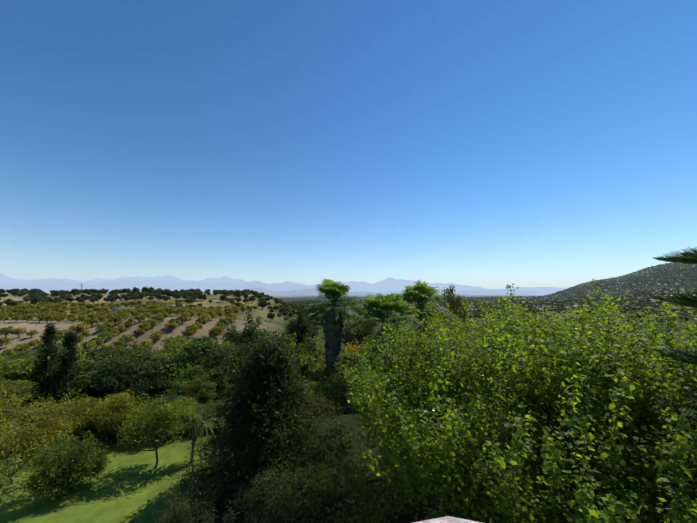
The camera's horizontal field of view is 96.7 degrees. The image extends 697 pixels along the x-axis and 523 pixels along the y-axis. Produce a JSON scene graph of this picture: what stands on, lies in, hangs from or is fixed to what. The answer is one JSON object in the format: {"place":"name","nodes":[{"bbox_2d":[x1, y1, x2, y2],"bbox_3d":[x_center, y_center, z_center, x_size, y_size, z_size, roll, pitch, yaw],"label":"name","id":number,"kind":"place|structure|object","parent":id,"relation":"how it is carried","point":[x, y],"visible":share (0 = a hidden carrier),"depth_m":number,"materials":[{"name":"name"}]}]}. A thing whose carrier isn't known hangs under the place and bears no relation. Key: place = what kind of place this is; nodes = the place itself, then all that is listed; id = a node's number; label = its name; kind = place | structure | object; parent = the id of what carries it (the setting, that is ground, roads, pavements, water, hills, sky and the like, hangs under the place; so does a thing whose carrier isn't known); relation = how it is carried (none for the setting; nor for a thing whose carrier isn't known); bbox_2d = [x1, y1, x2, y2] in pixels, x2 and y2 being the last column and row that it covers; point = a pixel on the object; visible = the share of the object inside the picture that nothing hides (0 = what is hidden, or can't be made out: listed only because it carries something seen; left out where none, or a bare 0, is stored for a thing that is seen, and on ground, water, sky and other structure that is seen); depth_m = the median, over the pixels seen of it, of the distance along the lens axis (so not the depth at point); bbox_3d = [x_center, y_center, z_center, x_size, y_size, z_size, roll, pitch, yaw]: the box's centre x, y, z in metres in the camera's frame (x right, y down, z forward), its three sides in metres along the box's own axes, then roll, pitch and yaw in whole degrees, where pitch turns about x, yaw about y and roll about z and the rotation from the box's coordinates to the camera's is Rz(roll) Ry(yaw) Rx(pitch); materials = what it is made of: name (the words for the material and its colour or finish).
{"place":"outdoors","nodes":[
{"label":"outdoors","id":0,"kind":"place"},
{"bbox_2d":[189,400,227,429],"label":"tree","id":1,"kind":"object","parent":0,"point":[212,405],"visible":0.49,"depth_m":16.20,"materials":[{"name":"green plant"}]},
{"bbox_2d":[0,279,535,294],"bbox_3d":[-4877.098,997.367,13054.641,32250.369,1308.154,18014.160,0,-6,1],"label":"mountains","id":2,"kind":"structure","parent":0,"point":[47,286],"depth_m":15314.71,"materials":[{"name":"stone"}]},
{"bbox_2d":[0,273,566,294],"bbox_3d":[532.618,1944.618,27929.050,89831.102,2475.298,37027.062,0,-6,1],"label":"mountains","id":3,"kind":"structure","parent":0,"point":[388,284],"depth_m":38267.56,"materials":[{"name":"stone"}]},
{"bbox_2d":[203,287,468,294],"bbox_3d":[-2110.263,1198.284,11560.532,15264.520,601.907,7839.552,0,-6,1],"label":"mountains","id":4,"kind":"structure","parent":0,"point":[310,291],"depth_m":11265.88,"materials":[{"name":"stone"}]},
{"bbox_2d":[0,264,696,522],"bbox_3d":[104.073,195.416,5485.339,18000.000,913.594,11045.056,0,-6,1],"label":"ground","id":5,"kind":"structure","parent":0,"point":[130,485],"depth_m":12.36,"materials":[{"name":"plant"}]},
{"bbox_2d":[0,336,12,346],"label":"orchard tree","id":6,"kind":"object","parent":5,"relation":"on","point":[4,340],"visible":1,"depth_m":80.52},
{"bbox_2d":[0,326,14,337],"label":"orchard tree","id":7,"kind":"object","parent":5,"relation":"on","point":[4,331],"visible":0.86,"depth_m":87.91,"materials":[{"name":"plant"}]},
{"bbox_2d":[1,346,19,358],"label":"orchard tree","id":8,"kind":"object","parent":5,"relation":"on","point":[7,352],"visible":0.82,"depth_m":72.25,"materials":[{"name":"plant"}]},
{"bbox_2d":[12,328,26,337],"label":"orchard tree","id":9,"kind":"object","parent":5,"relation":"on","point":[16,331],"visible":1,"depth_m":88.55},
{"bbox_2d":[0,380,38,409],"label":"tree","id":10,"kind":"object","parent":5,"relation":"on","point":[12,389],"visible":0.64,"depth_m":20.12,"materials":[{"name":"green plant"}]},
{"bbox_2d":[0,358,40,406],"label":"tree","id":11,"kind":"object","parent":5,"relation":"on","point":[15,376],"visible":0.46,"depth_m":24.72,"materials":[{"name":"green plant"}]},
{"bbox_2d":[9,349,34,359],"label":"tree","id":12,"kind":"object","parent":5,"relation":"on","point":[20,353],"visible":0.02,"depth_m":59.59,"materials":[{"name":"green plant"}]},
{"bbox_2d":[15,343,30,351],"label":"orchard tree","id":13,"kind":"object","parent":5,"relation":"on","point":[23,347],"visible":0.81,"depth_m":75.75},
{"bbox_2d":[0,383,47,441],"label":"tree","id":14,"kind":"object","parent":5,"relation":"on","point":[15,412],"visible":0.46,"depth_m":13.81,"materials":[{"name":"green plant"}]},
{"bbox_2d":[0,411,53,448],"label":"tree","id":15,"kind":"object","parent":5,"relation":"on","point":[20,426],"visible":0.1,"depth_m":14.10,"materials":[{"name":"green plant"}]},
{"bbox_2d":[3,342,62,363],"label":"tree","id":16,"kind":"object","parent":5,"relation":"on","point":[30,354],"visible":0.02,"depth_m":39.25,"materials":[{"name":"green plant"}]},
{"bbox_2d":[26,339,42,348],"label":"orchard tree","id":17,"kind":"object","parent":5,"relation":"on","point":[35,343],"visible":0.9,"depth_m":78.50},
{"bbox_2d":[0,344,68,402],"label":"tree","id":18,"kind":"object","parent":5,"relation":"on","point":[28,358],"visible":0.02,"depth_m":29.59,"materials":[{"name":"green plant"}]},
{"bbox_2d":[0,393,80,486],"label":"tree","id":19,"kind":"object","parent":5,"relation":"on","point":[11,441],"visible":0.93,"depth_m":11.66,"materials":[{"name":"green plant"}]},
{"bbox_2d":[28,322,60,408],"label":"cypress","id":20,"kind":"object","parent":5,"relation":"on","point":[49,336],"visible":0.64,"depth_m":26.06,"materials":[{"name":"green plant"}]},
{"bbox_2d":[1,346,87,374],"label":"tree","id":21,"kind":"object","parent":5,"relation":"on","point":[16,367],"visible":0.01,"depth_m":32.51,"materials":[{"name":"green plant"}]},
{"bbox_2d":[11,357,80,412],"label":"tree","id":22,"kind":"object","parent":5,"relation":"on","point":[44,375],"visible":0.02,"depth_m":28.72,"materials":[{"name":"green plant"}]},
{"bbox_2d":[41,313,54,322],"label":"orchard tree","id":23,"kind":"object","parent":5,"relation":"on","point":[47,317],"visible":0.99,"depth_m":107.17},
{"bbox_2d":[21,388,99,445],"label":"tree","id":24,"kind":"object","parent":5,"relation":"on","point":[73,414],"visible":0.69,"depth_m":14.18,"materials":[{"name":"green plant"}]},
{"bbox_2d":[32,398,93,431],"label":"tree","id":25,"kind":"object","parent":5,"relation":"on","point":[64,411],"visible":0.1,"depth_m":15.34,"materials":[{"name":"green plant"}]},
{"bbox_2d":[46,331,81,412],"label":"cypress","id":26,"kind":"object","parent":5,"relation":"on","point":[69,358],"visible":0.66,"depth_m":24.97,"materials":[{"name":"green plant"}]},
{"bbox_2d":[20,430,111,505],"bbox_3d":[-10.017,7.241,11.194,2.340,1.980,2.230,2,-6,-16],"label":"bush","id":27,"kind":"object","parent":5,"relation":"on","point":[94,463],"visible":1,"depth_m":10.72,"materials":[{"name":"green plant"}]},
{"bbox_2d":[47,416,85,443],"bbox_3d":[-13.387,7.977,14.720,1.992,1.233,2.079,0,-6,4],"label":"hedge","id":28,"kind":"object","parent":5,"relation":"on","point":[77,434],"visible":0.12,"depth_m":14.45,"materials":[{"name":"green plant"}]},
{"bbox_2d":[23,352,126,408],"bbox_3d":[-24.093,11.782,28.088,8.601,7.884,9.046,1,-6,-11],"label":"tree","id":29,"kind":"object","parent":5,"relation":"on","point":[81,365],"visible":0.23,"depth_m":26.39,"materials":[{"name":"green plant"}]},
{"bbox_2d":[69,324,86,333],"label":"orchard tree","id":30,"kind":"object","parent":5,"relation":"on","point":[79,327],"visible":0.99,"depth_m":91.77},
{"bbox_2d":[30,348,127,407],"bbox_3d":[-25.812,13.031,30.314,9.728,8.525,9.279,-2,-6,22],"label":"tree","id":31,"kind":"object","parent":5,"relation":"on","point":[98,352],"visible":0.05,"depth_m":31.57,"materials":[{"name":"green plant"}]},
{"bbox_2d":[80,340,96,349],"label":"orchard tree","id":32,"kind":"object","parent":5,"relation":"on","point":[85,344],"visible":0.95,"depth_m":77.07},
{"bbox_2d":[71,399,109,438],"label":"tree","id":33,"kind":"object","parent":5,"relation":"on","point":[88,419],"visible":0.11,"depth_m":14.63,"materials":[{"name":"green plant"}]},
{"bbox_2d":[82,316,99,326],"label":"orchard tree","id":34,"kind":"object","parent":5,"relation":"on","point":[90,320],"visible":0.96,"depth_m":98.19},
{"bbox_2d":[88,337,103,348],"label":"orchard tree","id":35,"kind":"object","parent":5,"relation":"on","point":[98,341],"visible":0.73,"depth_m":80.05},
{"bbox_2d":[61,355,134,407],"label":"tree","id":36,"kind":"object","parent":5,"relation":"on","point":[100,368],"visible":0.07,"depth_m":27.23,"materials":[{"name":"green plant"}]},
{"bbox_2d":[83,394,123,440],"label":"tree","id":37,"kind":"object","parent":5,"relation":"on","point":[96,412],"visible":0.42,"depth_m":14.82,"materials":[{"name":"green plant"}]},
{"bbox_2d":[97,330,114,342],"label":"orchard tree","id":38,"kind":"object","parent":5,"relation":"on","point":[104,335],"visible":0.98,"depth_m":83.32,"materials":[{"name":"plant"}]},
{"bbox_2d":[83,411,132,439],"bbox_3d":[-11.671,7.997,15.107,2.047,1.386,2.084,4,-7,-35],"label":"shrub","id":39,"kind":"object","parent":5,"relation":"on","point":[106,432],"visible":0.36,"depth_m":14.50,"materials":[{"name":"green plant"}]},
{"bbox_2d":[79,407,136,439],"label":"tree","id":40,"kind":"object","parent":5,"relation":"on","point":[100,426],"visible":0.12,"depth_m":14.58,"materials":[{"name":"green plant"}]},
{"bbox_2d":[101,326,118,338],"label":"orchard tree","id":41,"kind":"object","parent":5,"relation":"on","point":[113,330],"visible":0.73,"depth_m":86.34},
{"bbox_2d":[78,355,148,402],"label":"tree","id":42,"kind":"object","parent":5,"relation":"on","point":[112,384],"visible":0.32,"depth_m":25.91,"materials":[{"name":"green plant"}]},
{"bbox_2d":[84,341,143,360],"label":"tree","id":43,"kind":"object","parent":5,"relation":"on","point":[118,351],"visible":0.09,"depth_m":48.24,"materials":[{"name":"green plant"}]},
{"bbox_2d":[97,347,133,361],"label":"tree","id":44,"kind":"object","parent":5,"relation":"on","point":[113,354],"visible":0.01,"depth_m":39.74,"materials":[{"name":"green plant"}]},
{"bbox_2d":[107,315,123,325],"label":"orchard tree","id":45,"kind":"object","parent":5,"relation":"on","point":[118,319],"visible":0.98,"depth_m":98.19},
{"bbox_2d":[110,340,124,347],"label":"orchard tree","id":46,"kind":"object","parent":5,"relation":"on","point":[119,342],"visible":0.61,"depth_m":77.33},
{"bbox_2d":[91,389,147,444],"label":"tree","id":47,"kind":"object","parent":5,"relation":"on","point":[121,404],"visible":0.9,"depth_m":14.41,"materials":[{"name":"green plant"}]},
{"bbox_2d":[116,335,134,344],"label":"orchard tree","id":48,"kind":"object","parent":5,"relation":"on","point":[126,338],"visible":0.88,"depth_m":81.06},
{"bbox_2d":[89,348,171,398],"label":"tree","id":49,"kind":"object","parent":5,"relation":"on","point":[148,356],"visible":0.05,"depth_m":28.78,"materials":[{"name":"green plant"}]},
{"bbox_2d":[137,321,150,331],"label":"orchard tree","id":50,"kind":"object","parent":5,"relation":"on","point":[144,325],"visible":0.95,"depth_m":89.49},
{"bbox_2d":[126,363,174,404],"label":"tree","id":51,"kind":"object","parent":5,"relation":"on","point":[148,383],"visible":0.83,"depth_m":24.88,"materials":[{"name":"green plant"}]},
{"bbox_2d":[125,341,176,357],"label":"tree","id":52,"kind":"object","parent":5,"relation":"on","point":[133,346],"visible":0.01,"depth_m":38.32,"materials":[{"name":"green plant"}]},
{"bbox_2d":[116,395,192,469],"bbox_3d":[-7.776,6.973,12.648,2.885,2.932,2.569,-2,-6,18],"label":"tree","id":53,"kind":"object","parent":5,"relation":"on","point":[171,411],"visible":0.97,"depth_m":12.37,"materials":[{"name":"green plant"}]},
{"bbox_2d":[148,332,162,344],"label":"orchard tree","id":54,"kind":"object","parent":5,"relation":"on","point":[155,336],"visible":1,"depth_m":81.54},
{"bbox_2d":[129,402,186,436],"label":"tree","id":55,"kind":"object","parent":5,"relation":"on","point":[154,421],"visible":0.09,"depth_m":14.70,"materials":[{"name":"green plant"}]},
{"bbox_2d":[111,338,206,394],"bbox_3d":[-16.676,11.906,30.109,9.675,8.194,10.176,1,-6,-8],"label":"tree","id":56,"kind":"object","parent":5,"relation":"on","point":[155,356],"visible":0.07,"depth_m":29.47,"materials":[{"name":"green plant"}]},
{"bbox_2d":[134,394,195,431],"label":"tree","id":57,"kind":"object","parent":5,"relation":"on","point":[169,397],"visible":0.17,"depth_m":16.06,"materials":[{"name":"green plant"}]},
{"bbox_2d":[143,389,188,413],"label":"tree","id":58,"kind":"object","parent":5,"relation":"on","point":[168,391],"visible":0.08,"depth_m":16.40,"materials":[{"name":"green plant"}]},
{"bbox_2d":[164,322,177,330],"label":"orchard tree","id":59,"kind":"object","parent":5,"relation":"on","point":[172,325],"visible":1,"depth_m":90.26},
{"bbox_2d":[161,335,183,355],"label":"tree","id":60,"kind":"object","parent":5,"relation":"on","point":[170,344],"visible":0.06,"depth_m":37.64,"materials":[{"name":"green plant"}]},
{"bbox_2d":[153,349,196,396],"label":"tree","id":61,"kind":"object","parent":5,"relation":"on","point":[181,362],"visible":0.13,"depth_m":27.42,"materials":[{"name":"green plant"}]},
{"bbox_2d":[163,337,187,354],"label":"tree","id":62,"kind":"object","parent":5,"relation":"on","point":[179,340],"visible":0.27,"depth_m":71.21,"materials":[{"name":"green plant"}]},
{"bbox_2d":[155,396,197,413],"bbox_3d":[-9.168,7.992,16.389,2.408,1.714,2.451,5,-8,-38],"label":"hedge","id":63,"kind":"object","parent":5,"relation":"on","point":[193,402],"visible":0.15,"depth_m":16.66,"materials":[{"name":"green plant"}]},
{"bbox_2d":[151,485,218,522],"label":"shrub","id":64,"kind":"object","parent":5,"relation":"on","point":[169,516],"visible":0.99,"depth_m":8.92,"materials":[{"name":"green plant"}]},
{"bbox_2d":[181,328,196,338],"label":"orchard tree","id":65,"kind":"object","parent":5,"relation":"on","point":[190,331],"visible":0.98,"depth_m":84.77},
{"bbox_2d":[156,361,230,402],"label":"tree","id":66,"kind":"object","parent":5,"relation":"on","point":[171,369],"visible":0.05,"depth_m":26.40,"materials":[{"name":"green plant"}]},
{"bbox_2d":[163,336,233,379],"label":"tree","id":67,"kind":"object","parent":5,"relation":"on","point":[198,356],"visible":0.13,"depth_m":28.60,"materials":[{"name":"green plant"}]},
{"bbox_2d":[181,375,216,405],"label":"tree","id":68,"kind":"object","parent":5,"relation":"on","point":[202,394],"visible":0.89,"depth_m":21.57,"materials":[{"name":"green plant"}]},
{"bbox_2d":[177,403,220,463],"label":"palm tree","id":69,"kind":"object","parent":5,"relation":"on","point":[203,416],"visible":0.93,"depth_m":13.07,"materials":[{"name":"green plant"}]},
{"bbox_2d":[171,360,231,406],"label":"tree","id":70,"kind":"object","parent":5,"relation":"on","point":[182,376],"visible":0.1,"depth_m":24.61,"materials":[{"name":"green plant"}]},
{"bbox_2d":[168,360,237,408],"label":"tree","id":71,"kind":"object","parent":5,"relation":"on","point":[189,380],"visible":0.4,"depth_m":23.97,"materials":[{"name":"green plant"}]},
{"bbox_2d":[169,433,255,505],"bbox_3d":[-4.512,7.067,10.536,2.730,2.225,2.547,4,-7,-31],"label":"shrub","id":72,"kind":"object","parent":5,"relation":"on","point":[202,470],"visible":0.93,"depth_m":10.13,"materials":[{"name":"green plant"}]},
{"bbox_2d":[209,326,222,338],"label":"orchard tree","id":73,"kind":"object","parent":5,"relation":"on","point":[215,331],"visible":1,"depth_m":85.49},
{"bbox_2d":[198,340,239,368],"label":"tree","id":74,"kind":"object","parent":5,"relation":"on","point":[229,355],"visible":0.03,"depth_m":35.25,"materials":[{"name":"green plant"}]},
{"bbox_2d":[215,398,230,424],"bbox_3d":[-6.191,8.190,16.845,2.476,1.614,2.474,-2,-6,18],"label":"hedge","id":75,"kind":"object","parent":5,"relation":"on","point":[221,404],"visible":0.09,"depth_m":16.36,"materials":[{"name":"green plant"}]},
{"bbox_2d":[189,342,257,410],"bbox_3d":[-10.063,10.340,26.667,8.748,7.177,7.785,1,-6,-7],"label":"tree","id":76,"kind":"object","parent":5,"relation":"on","point":[221,354],"visible":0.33,"depth_m":26.10,"materials":[{"name":"green plant"}]},
{"bbox_2d":[221,325,244,341],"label":"tree","id":77,"kind":"object","parent":5,"relation":"on","point":[228,333],"visible":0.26,"depth_m":74.27,"materials":[{"name":"green plant"}]},
{"bbox_2d":[227,310,262,357],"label":"tree","id":78,"kind":"object","parent":5,"relation":"on","point":[248,336],"visible":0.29,"depth_m":44.80,"materials":[{"name":"green plant"}]},
{"bbox_2d":[220,467,285,522],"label":"shrub","id":79,"kind":"object","parent":5,"relation":"on","point":[261,489],"visible":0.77,"depth_m":9.39,"materials":[{"name":"green plant"}]},
{"bbox_2d":[235,326,272,354],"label":"tree","id":80,"kind":"object","parent":5,"relation":"on","point":[263,329],"visible":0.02,"depth_m":43.73,"materials":[{"name":"green plant"}]},
{"bbox_2d":[204,331,331,498],"bbox_3d":[-3.150,5.724,12.685,4.560,5.633,4.898,-2,-6,17],"label":"tree","id":81,"kind":"object","parent":5,"relation":"on","point":[267,377],"visible":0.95,"depth_m":11.62,"materials":[{"name":"green plant"}]},
{"bbox_2d":[232,423,314,481],"bbox_3d":[-2.780,7.064,11.451,3.072,2.503,2.866,-4,-7,36],"label":"shrub","id":82,"kind":"object","parent":5,"relation":"on","point":[290,459],"visible":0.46,"depth_m":10.92,"materials":[{"name":"green plant"}]},
{"bbox_2d":[252,327,301,368],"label":"tree","id":83,"kind":"object","parent":5,"relation":"on","point":[281,338],"visible":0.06,"depth_m":34.76,"materials":[{"name":"green plant"}]},
{"bbox_2d":[274,340,307,419],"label":"tree","id":84,"kind":"object","parent":5,"relation":"on","point":[296,347],"visible":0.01,"depth_m":33.08,"materials":[{"name":"green plant"}]},
{"bbox_2d":[258,458,332,522],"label":"shrub","id":85,"kind":"object","parent":5,"relation":"on","point":[289,490],"visible":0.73,"depth_m":9.17,"materials":[{"name":"green plant"}]},
{"bbox_2d":[282,302,312,354],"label":"tree","id":86,"kind":"object","parent":5,"relation":"on","point":[301,329],"visible":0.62,"depth_m":60.35,"materials":[{"name":"green plant"}]},
{"bbox_2d":[275,383,345,444],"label":"tree","id":87,"kind":"object","parent":5,"relation":"on","point":[325,415],"visible":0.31,"depth_m":14.16,"materials":[{"name":"green plant"}]},
{"bbox_2d":[290,380,331,413],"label":"tree","id":88,"kind":"object","parent":5,"relation":"on","point":[314,386],"visible":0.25,"depth_m":22.50,"materials":[{"name":"green plant"}]},
{"bbox_2d":[293,354,350,412],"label":"tree","id":89,"kind":"object","parent":5,"relation":"on","point":[309,361],"visible":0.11,"depth_m":29.59,"materials":[{"name":"green plant"}]},
{"bbox_2d":[293,336,351,381],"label":"tree","id":90,"kind":"object","parent":5,"relation":"on","point":[313,344],"visible":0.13,"depth_m":31.71,"materials":[{"name":"green plant"}]},
{"bbox_2d":[286,412,360,485],"bbox_3d":[-1.071,6.896,11.565,3.184,2.781,3.413,-2,-6,15],"label":"shrub","id":91,"kind":"object","parent":5,"relation":"on","point":[327,438],"visible":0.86,"depth_m":11.09,"materials":[{"name":"green plant"}]},
{"bbox_2d":[302,361,351,416],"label":"tree","id":92,"kind":"object","parent":5,"relation":"on","point":[322,377],"visible":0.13,"depth_m":26.90,"materials":[{"name":"green plant"}]},
{"bbox_2d":[302,279,361,376],"bbox_3d":[-1.633,8.758,29.488,6.070,14.304,6.396,-2,-6,16],"label":"palm tree","id":93,"kind":"object","parent":5,"relation":"on","point":[333,324],"visible":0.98,"depth_m":29.02,"materials":[{"name":"green plant"}]},
{"bbox_2d":[294,451,391,522],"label":"shrub","id":94,"kind":"object","parent":5,"relation":"on","point":[354,482],"visible":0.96,"depth_m":8.96,"materials":[{"name":"green plant"}]},
{"bbox_2d":[7,262,696,313],"bbox_3d":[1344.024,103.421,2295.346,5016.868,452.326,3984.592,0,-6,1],"label":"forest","id":95,"kind":"object","parent":5,"relation":"on","point":[616,281],"visible":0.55,"depth_m":1162.17,"materials":[{"name":"green plant"}]},
{"bbox_2d":[339,339,368,363],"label":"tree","id":96,"kind":"object","parent":5,"relation":"on","point":[354,349],"visible":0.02,"depth_m":35.33,"materials":[{"name":"green plant"}]},
{"bbox_2d":[319,366,392,416],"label":"tree","id":97,"kind":"object","parent":5,"relation":"on","point":[337,388],"visible":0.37,"depth_m":22.97,"materials":[{"name":"green plant"}]},
{"bbox_2d":[341,306,378,354],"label":"tree","id":98,"kind":"object","parent":5,"relation":"on","point":[349,337],"visible":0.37,"depth_m":59.74,"materials":[{"name":"green plant"}]},
{"bbox_2d":[335,340,398,408],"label":"tree","id":99,"kind":"object","parent":5,"relation":"on","point":[352,358],"visible":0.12,"depth_m":30.88,"materials":[{"name":"green plant"}]},
{"bbox_2d":[347,293,423,408],"bbox_3d":[3.233,8.085,27.422,6.751,10.924,7.021,2,-6,-16],"label":"palm tree","id":100,"kind":"object","parent":5,"relation":"on","point":[381,307],"visible":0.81,"depth_m":26.61,"materials":[{"name":"green plant"}]},
{"bbox_2d":[371,360,429,403],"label":"tree","id":101,"kind":"object","parent":5,"relation":"on","point":[391,377],"visible":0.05,"depth_m":24.08,"materials":[{"name":"green plant"}]},
{"bbox_2d":[394,279,452,340],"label":"palm tree","id":102,"kind":"object","parent":5,"relation":"on","point":[418,293],"visible":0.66,"depth_m":33.39,"materials":[{"name":"green plant"}]},
{"bbox_2d":[400,320,471,348],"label":"tree","id":103,"kind":"object","parent":5,"relation":"on","point":[446,331],"visible":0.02,"depth_m":29.71,"materials":[{"name":"green plant"}]},
{"bbox_2d":[414,516,481,522],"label":"parapet","id":104,"kind":"structure","parent":5,"relation":"on","point":[448,519],"depth_m":1.84,"materials":[{"name":"concrete"}]},
{"bbox_2d":[441,285,469,327],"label":"tree","id":105,"kind":"object","parent":5,"relation":"on","point":[454,302],"visible":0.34,"depth_m":92.83,"materials":[{"name":"green plant"}]},
{"bbox_2d":[342,279,696,522],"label":"tree","id":106,"kind":"object","parent":5,"relation":"on","point":[575,443],"visible":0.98,"depth_m":6.94,"materials":[{"name":"green plant"}]},
{"bbox_2d":[646,247,696,491],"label":"araucaria","id":107,"kind":"object","parent":5,"relation":"on","point":[688,257],"visible":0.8,"depth_m":5.61,"materials":[{"name":"green plant"}]},
{"bbox_2d":[0,0,696,288],"label":"sky","id":108,"kind":"structure","parent":0,"point":[488,144],"materials":[{"name":"blue"}]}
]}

